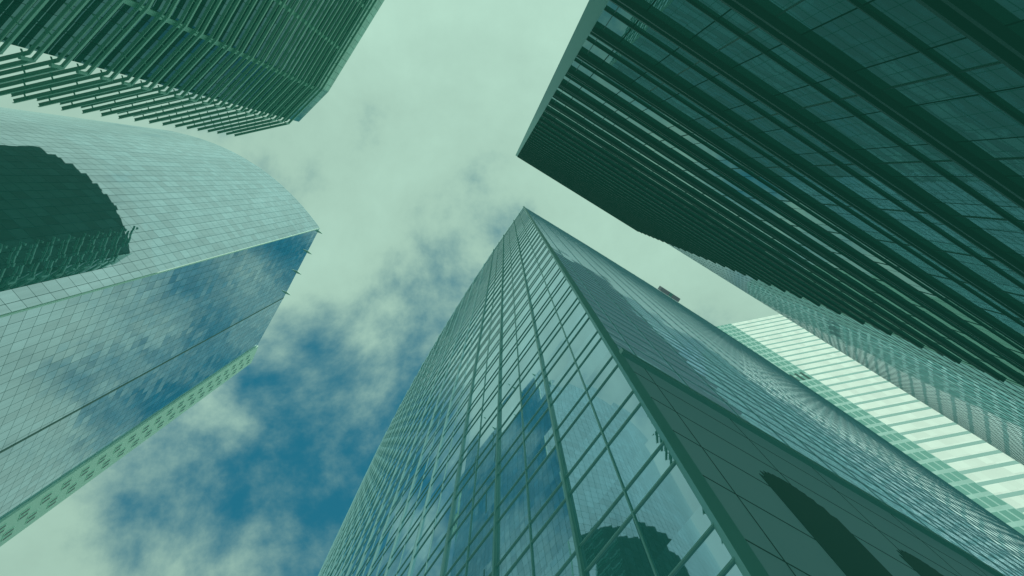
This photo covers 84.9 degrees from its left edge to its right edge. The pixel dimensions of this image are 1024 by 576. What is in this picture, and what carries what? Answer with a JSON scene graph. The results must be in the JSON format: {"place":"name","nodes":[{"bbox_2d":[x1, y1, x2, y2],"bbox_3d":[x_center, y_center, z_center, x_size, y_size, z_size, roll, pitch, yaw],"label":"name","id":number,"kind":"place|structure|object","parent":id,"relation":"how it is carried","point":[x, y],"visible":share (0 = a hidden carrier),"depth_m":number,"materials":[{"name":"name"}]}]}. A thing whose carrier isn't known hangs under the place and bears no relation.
{"place":"outdoors","nodes":[
{"label":"outdoors","id":0,"kind":"place"},
{"bbox_2d":[0,107,322,546],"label":"curved tower","id":1,"kind":"structure","parent":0,"point":[147,275],"depth_m":90.39,"materials":[{"name":"teal glass"}]},
{"bbox_2d":[0,0,383,135],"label":"skyscraper","id":2,"kind":"structure","parent":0,"point":[286,60],"depth_m":68.92,"materials":[{"name":"green glass"}]},
{"bbox_2d":[0,0,778,575],"label":"sky","id":3,"kind":"structure","parent":0,"point":[409,171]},
{"bbox_2d":[318,206,1023,575],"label":"skyscraper","id":4,"kind":"structure","parent":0,"point":[570,406],"depth_m":11.50,"materials":[{"name":"teal glass"}]},
{"bbox_2d":[658,286,679,301],"bbox_3d":[16.712,0.623,59.615,2.400,0.900,0.420,32,-81,-7],"label":"cradle","id":5,"kind":"object","parent":4,"relation":"on","point":[668,293],"visible":0.95,"depth_m":59.20,"materials":[{"name":"grey metal"}]},
{"bbox_2d":[516,0,1023,464],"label":"finned tower","id":6,"kind":"structure","parent":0,"point":[845,177],"depth_m":21.31,"materials":[{"name":"green glass"}]},
{"bbox_2d":[716,314,1023,534],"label":"white tower","id":7,"kind":"structure","parent":0,"point":[982,473],"depth_m":262.75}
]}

